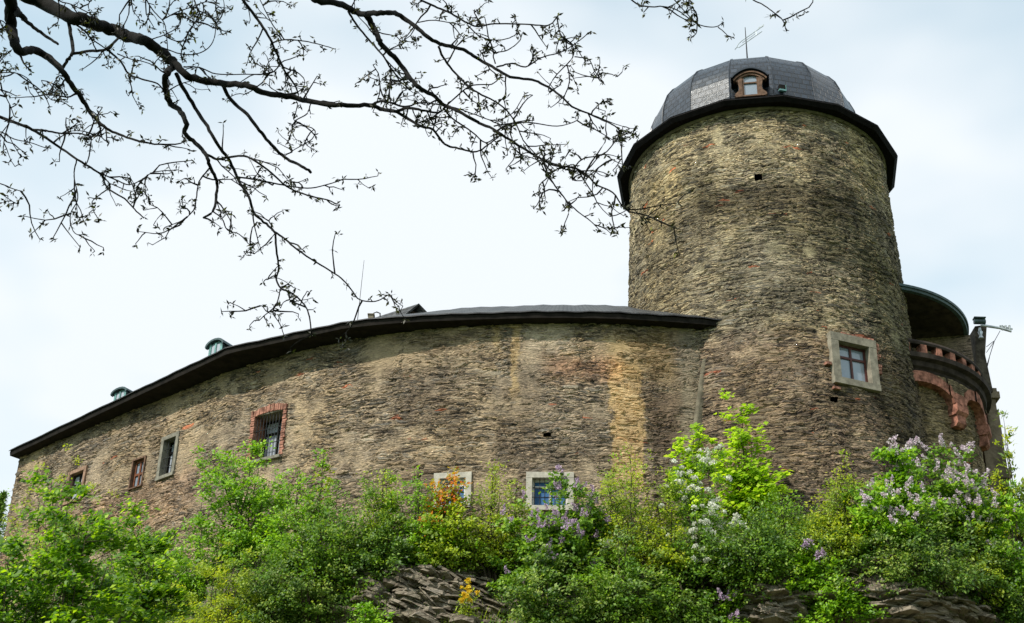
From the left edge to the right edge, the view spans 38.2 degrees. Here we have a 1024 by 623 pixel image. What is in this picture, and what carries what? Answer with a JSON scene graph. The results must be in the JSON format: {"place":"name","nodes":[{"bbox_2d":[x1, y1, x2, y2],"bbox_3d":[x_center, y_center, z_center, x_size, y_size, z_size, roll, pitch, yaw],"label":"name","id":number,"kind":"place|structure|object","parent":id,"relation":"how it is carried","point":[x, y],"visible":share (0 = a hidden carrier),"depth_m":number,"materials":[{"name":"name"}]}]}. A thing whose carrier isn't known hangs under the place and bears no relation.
{"place":"outdoors","nodes":[
{"label":"outdoors","id":0,"kind":"place"},
{"bbox_2d":[0,0,1023,541],"label":"sky","id":1,"kind":"structure","parent":0,"point":[942,81],"materials":[{"name":"white"}]},
{"bbox_2d":[13,526,1017,622],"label":"rocky hillside","id":2,"kind":"structure","parent":0,"point":[785,580],"depth_m":38.44,"materials":[{"name":"grey stone"}]},
{"bbox_2d":[0,443,132,600],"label":"maple sapling","id":3,"kind":"object","parent":2,"relation":"on","point":[45,524],"visible":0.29,"depth_m":47.99,"materials":[{"name":"green plant"}]},
{"bbox_2d":[0,465,199,622],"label":"hazel tree","id":4,"kind":"object","parent":2,"relation":"on","point":[58,570],"visible":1,"depth_m":24.40,"materials":[{"name":"green plant"}]},
{"bbox_2d":[83,506,177,622],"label":"bush","id":5,"kind":"object","parent":2,"relation":"on","point":[136,573],"visible":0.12,"depth_m":41.98,"materials":[{"name":"green plant"}]},
{"bbox_2d":[93,525,198,622],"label":"hazel tree","id":6,"kind":"object","parent":2,"relation":"on","point":[154,591],"visible":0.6,"depth_m":26.45,"materials":[{"name":"green plant"}]},
{"bbox_2d":[144,516,244,614],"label":"bush","id":7,"kind":"object","parent":2,"relation":"on","point":[185,580],"visible":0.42,"depth_m":40.32,"materials":[{"name":"green plant"}]},
{"bbox_2d":[155,534,263,622],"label":"bush","id":8,"kind":"object","parent":2,"relation":"on","point":[210,615],"visible":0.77,"depth_m":37.44,"materials":[{"name":"green plant"}]},
{"bbox_2d":[186,436,311,568],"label":"bush","id":9,"kind":"object","parent":2,"relation":"on","point":[245,540],"visible":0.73,"depth_m":41.22,"materials":[{"name":"green plant"}]},
{"bbox_2d":[228,555,316,622],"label":"bush","id":10,"kind":"object","parent":2,"relation":"on","point":[272,616],"visible":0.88,"depth_m":37.30,"materials":[{"name":"green plant"}]},
{"bbox_2d":[243,465,322,587],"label":"bush","id":11,"kind":"object","parent":2,"relation":"on","point":[278,519],"visible":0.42,"depth_m":39.95,"materials":[{"name":"green plant"}]},
{"bbox_2d":[228,498,376,622],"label":"bush","id":12,"kind":"object","parent":2,"relation":"on","point":[330,567],"visible":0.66,"depth_m":38.16,"materials":[{"name":"green plant"}]},
{"bbox_2d":[298,448,335,543],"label":"maple sapling","id":13,"kind":"object","parent":2,"relation":"on","point":[321,489],"visible":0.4,"depth_m":42.40,"materials":[{"name":"green plant"}]},
{"bbox_2d":[265,475,383,598],"bbox_3d":[-4.823,6.150,39.533,3.366,3.896,2.770,2,-29,0],"label":"bush","id":14,"kind":"object","parent":2,"relation":"on","point":[345,518],"visible":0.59,"depth_m":39.20,"materials":[{"name":"green plant"}]},
{"bbox_2d":[347,601,395,622],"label":"bush","id":15,"kind":"object","parent":2,"relation":"on","point":[367,609],"visible":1,"depth_m":36.83,"materials":[{"name":"green plant"}]},
{"bbox_2d":[337,466,413,566],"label":"bush","id":16,"kind":"object","parent":2,"relation":"on","point":[384,492],"visible":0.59,"depth_m":39.71,"materials":[{"name":"green plant"}]},
{"bbox_2d":[379,465,455,568],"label":"bush","id":17,"kind":"object","parent":2,"relation":"on","point":[423,502],"visible":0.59,"depth_m":39.57,"materials":[{"name":"green plant"}]},
{"bbox_2d":[349,560,510,622],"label":"rock outcrop","id":18,"kind":"object","parent":2,"relation":"on","point":[433,591],"visible":0.87,"depth_m":37.79,"materials":[{"name":"grey stone"}]},
{"bbox_2d":[331,508,428,584],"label":"bush","id":19,"kind":"object","parent":18,"relation":"on","point":[369,557],"visible":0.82,"depth_m":38.60,"materials":[{"name":"green plant"}]},
{"bbox_2d":[453,578,479,616],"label":"yellow flower","id":20,"kind":"object","parent":18,"relation":"on","point":[465,596],"visible":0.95,"depth_m":36.89,"materials":[{"name":"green plant"}]},
{"bbox_2d":[458,459,528,591],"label":"bush","id":21,"kind":"object","parent":18,"relation":"on","point":[488,542],"visible":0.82,"depth_m":39.46,"materials":[{"name":"green plant"}]},
{"bbox_2d":[397,500,484,571],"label":"bush","id":22,"kind":"object","parent":2,"relation":"on","point":[426,554],"visible":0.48,"depth_m":38.97,"materials":[{"name":"green plant"}]},
{"bbox_2d":[412,466,496,574],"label":"orange leaved bush","id":23,"kind":"object","parent":2,"relation":"on","point":[453,495],"visible":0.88,"depth_m":39.12,"materials":[{"name":"green plant"}]},
{"bbox_2d":[478,478,545,570],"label":"bush","id":24,"kind":"object","parent":2,"relation":"on","point":[498,533],"visible":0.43,"depth_m":39.61,"materials":[{"name":"green plant"}]},
{"bbox_2d":[17,515,1021,622],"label":"creeping undergrowth","id":25,"kind":"object","parent":2,"relation":"on","point":[996,613],"visible":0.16,"depth_m":38.02,"materials":[{"name":"green plant"}]},
{"bbox_2d":[497,543,591,622],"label":"bush","id":26,"kind":"object","parent":2,"relation":"on","point":[538,599],"visible":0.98,"depth_m":36.41,"materials":[{"name":"green plant"}]},
{"bbox_2d":[486,465,627,601],"bbox_3d":[1.141,5.979,38.837,4.136,3.754,3.760,2,-29,0],"label":"lilac bush","id":27,"kind":"object","parent":2,"relation":"on","point":[560,530],"visible":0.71,"depth_m":38.23,"materials":[{"name":"green plant"}]},
{"bbox_2d":[547,522,679,622],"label":"bush","id":28,"kind":"object","parent":2,"relation":"on","point":[606,606],"visible":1,"depth_m":36.12,"materials":[{"name":"green plant"}]},
{"bbox_2d":[570,452,657,591],"bbox_3d":[2.541,5.641,38.990,2.668,4.071,1.957,2,-29,0],"label":"bush","id":29,"kind":"object","parent":2,"relation":"on","point":[612,476],"visible":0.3,"depth_m":38.85,"materials":[{"name":"green plant"}]},
{"bbox_2d":[571,442,687,619],"bbox_3d":[2.960,5.644,38.307,2.942,5.095,2.661,13,-31,-19],"label":"bush","id":30,"kind":"object","parent":2,"relation":"on","point":[637,539],"visible":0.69,"depth_m":38.31,"materials":[{"name":"green plant"}]},
{"bbox_2d":[350,516,949,622],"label":"ledge grass","id":31,"kind":"structure","parent":2,"relation":"on","point":[818,523],"depth_m":38.77,"materials":[{"name":"green plant"}]},
{"bbox_2d":[635,469,699,599],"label":"bush","id":32,"kind":"object","parent":2,"relation":"on","point":[672,534],"visible":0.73,"depth_m":37.90,"materials":[{"name":"green plant"}]},
{"bbox_2d":[638,535,728,622],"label":"bush","id":33,"kind":"object","parent":2,"relation":"on","point":[671,610],"visible":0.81,"depth_m":36.92,"materials":[{"name":"green plant"}]},
{"bbox_2d":[654,422,720,524],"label":"maple tree","id":34,"kind":"object","parent":2,"relation":"on","point":[695,447],"visible":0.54,"depth_m":42.23,"materials":[{"name":"green plant"}]},
{"bbox_2d":[658,443,759,622],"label":"hawthorn bush","id":35,"kind":"object","parent":2,"relation":"on","point":[710,512],"visible":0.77,"depth_m":38.54,"materials":[{"name":"green plant"}]},
{"bbox_2d":[710,586,749,622],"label":"lilac bush","id":36,"kind":"object","parent":2,"relation":"on","point":[726,608],"visible":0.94,"depth_m":36.96,"materials":[{"name":"green plant"}]},
{"bbox_2d":[691,388,800,529],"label":"maple tree","id":37,"kind":"object","parent":2,"relation":"on","point":[750,482],"visible":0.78,"depth_m":41.53,"materials":[{"name":"green plant"}]},
{"bbox_2d":[713,582,815,622],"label":"rock outcrop","id":38,"kind":"object","parent":2,"relation":"on","point":[782,606],"visible":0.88,"depth_m":36.59,"materials":[{"name":"grey stone"}]},
{"bbox_2d":[696,502,814,609],"bbox_3d":[6.180,6.187,37.248,2.882,2.751,2.657,11,-31,-17],"label":"bush","id":39,"kind":"object","parent":38,"relation":"on","point":[746,575],"visible":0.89,"depth_m":37.04,"materials":[{"name":"green plant"}]},
{"bbox_2d":[772,538,836,595],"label":"lilac bush","id":40,"kind":"object","parent":38,"relation":"on","point":[801,560],"visible":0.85,"depth_m":36.68,"materials":[{"name":"green plant"}]},
{"bbox_2d":[742,490,816,566],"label":"bush","id":41,"kind":"object","parent":2,"relation":"on","point":[783,513],"visible":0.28,"depth_m":38.57,"materials":[{"name":"green plant"}]},
{"bbox_2d":[794,553,890,622],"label":"bush","id":42,"kind":"object","parent":2,"relation":"on","point":[855,604],"visible":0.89,"depth_m":36.15,"materials":[{"name":"green plant"}]},
{"bbox_2d":[800,449,892,561],"bbox_3d":[8.524,5.110,37.864,2.382,2.960,2.278,2,-29,0],"label":"bush","id":43,"kind":"object","parent":2,"relation":"on","point":[832,497],"visible":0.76,"depth_m":37.60,"materials":[{"name":"green plant"}]},
{"bbox_2d":[806,554,1003,622],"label":"rock outcrop","id":44,"kind":"object","parent":2,"relation":"on","point":[904,606],"visible":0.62,"depth_m":35.89,"materials":[{"name":"grey stone"}]},
{"bbox_2d":[775,505,865,575],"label":"bush","id":45,"kind":"object","parent":44,"relation":"on","point":[819,540],"visible":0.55,"depth_m":37.09,"materials":[{"name":"green plant"}]},
{"bbox_2d":[839,434,949,555],"bbox_3d":[9.676,4.795,37.410,2.722,3.442,2.340,2,-29,0],"label":"lilac bush","id":46,"kind":"object","parent":44,"relation":"on","point":[893,493],"visible":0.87,"depth_m":37.19,"materials":[{"name":"green plant"}]},
{"bbox_2d":[824,499,998,598],"bbox_3d":[9.990,5.973,36.514,3.567,2.829,3.669,-25,-39,39],"label":"bush","id":47,"kind":"object","parent":2,"relation":"on","point":[914,552],"visible":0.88,"depth_m":36.04,"materials":[{"name":"green plant"}]},
{"bbox_2d":[902,433,1023,560],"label":"lilac bush","id":48,"kind":"object","parent":2,"relation":"on","point":[950,488],"visible":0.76,"depth_m":38.56,"materials":[{"name":"green plant"}]},
{"bbox_2d":[935,516,1019,613],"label":"bush","id":49,"kind":"object","parent":2,"relation":"on","point":[983,596],"visible":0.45,"depth_m":37.16,"materials":[{"name":"green plant"}]},
{"bbox_2d":[985,469,1010,545],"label":"bush","id":50,"kind":"object","parent":2,"relation":"on","point":[994,477],"visible":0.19,"depth_m":43.46,"materials":[{"name":"green plant"}]},
{"bbox_2d":[973,479,1023,614],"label":"bush","id":51,"kind":"object","parent":2,"relation":"on","point":[1007,502],"visible":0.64,"depth_m":38.01,"materials":[{"name":"green plant"}]},
{"bbox_2d":[985,543,1023,622],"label":"bush","id":52,"kind":"object","parent":2,"relation":"on","point":[1017,613],"visible":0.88,"depth_m":36.67,"materials":[{"name":"green plant"}]},
{"bbox_2d":[992,409,1023,551],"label":"ash sapling","id":53,"kind":"object","parent":2,"relation":"on","point":[1017,490],"visible":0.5,"depth_m":43.92,"materials":[{"name":"green plant"}]},
{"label":"castle plateau","id":54,"kind":"structure","parent":0,"visible":0},
{"bbox_2d":[0,490,7,552],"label":"spruce tree","id":55,"kind":"object","parent":54,"relation":"on","point":[3,496],"visible":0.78,"depth_m":65.73,"materials":[{"name":"green plant"}]},
{"bbox_2d":[0,264,721,611],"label":"castle wing","id":56,"kind":"structure","parent":54,"relation":"on","point":[534,394],"depth_m":46.74,"materials":[{"name":"brown stone"}]},
{"bbox_2d":[62,465,88,505],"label":"window","id":57,"kind":"structure","parent":56,"relation":"in","point":[79,474],"depth_m":53.85,"materials":[{"name":"stone"}]},
{"bbox_2d":[127,455,146,490],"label":"window","id":58,"kind":"structure","parent":56,"relation":"in","point":[136,478],"depth_m":51.54,"materials":[{"name":"brown wood"}]},
{"bbox_2d":[155,431,179,481],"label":"window","id":59,"kind":"structure","parent":56,"relation":"in","point":[169,446],"depth_m":50.80,"materials":[{"name":"grey stone"}]},
{"bbox_2d":[246,403,287,464],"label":"window","id":60,"kind":"structure","parent":56,"relation":"in","point":[266,422],"depth_m":48.36,"materials":[{"name":"red brick"}]},
{"bbox_2d":[433,471,471,507],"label":"window","id":61,"kind":"structure","parent":56,"relation":"in","point":[467,476],"depth_m":44.60,"materials":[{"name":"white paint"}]},
{"bbox_2d":[525,472,573,510],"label":"window","id":62,"kind":"structure","parent":56,"relation":"in","point":[536,480],"depth_m":44.19,"materials":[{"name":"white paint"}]},
{"bbox_2d":[617,24,936,529],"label":"round tower","id":63,"kind":"structure","parent":54,"relation":"on","point":[784,264],"depth_m":48.13,"materials":[{"name":"brown stone"}]},
{"bbox_2d":[826,331,881,393],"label":"window","id":64,"kind":"structure","parent":63,"relation":"in","point":[854,360],"depth_m":45.85,"materials":[{"name":"grey stone"}]},
{"bbox_2d":[830,283,1018,548],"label":"round bastion","id":65,"kind":"object","parent":54,"relation":"on","point":[960,396],"visible":0.27,"depth_m":49.44,"materials":[{"name":"stone"}]},
{"bbox_2d":[972,316,1012,367],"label":"floodlight","id":66,"kind":"object","parent":65,"relation":"attached to","point":[979,320],"visible":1,"depth_m":53.03,"materials":[{"name":"grey metal"}]},
{"label":"grass ground","id":67,"kind":"structure","parent":0,"visible":0},
{"bbox_2d":[0,0,812,353],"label":"overhanging tree","id":68,"kind":"object","parent":67,"relation":"on","point":[70,18],"visible":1,"depth_m":6.42,"materials":[{"name":"brown plant"}]}
]}

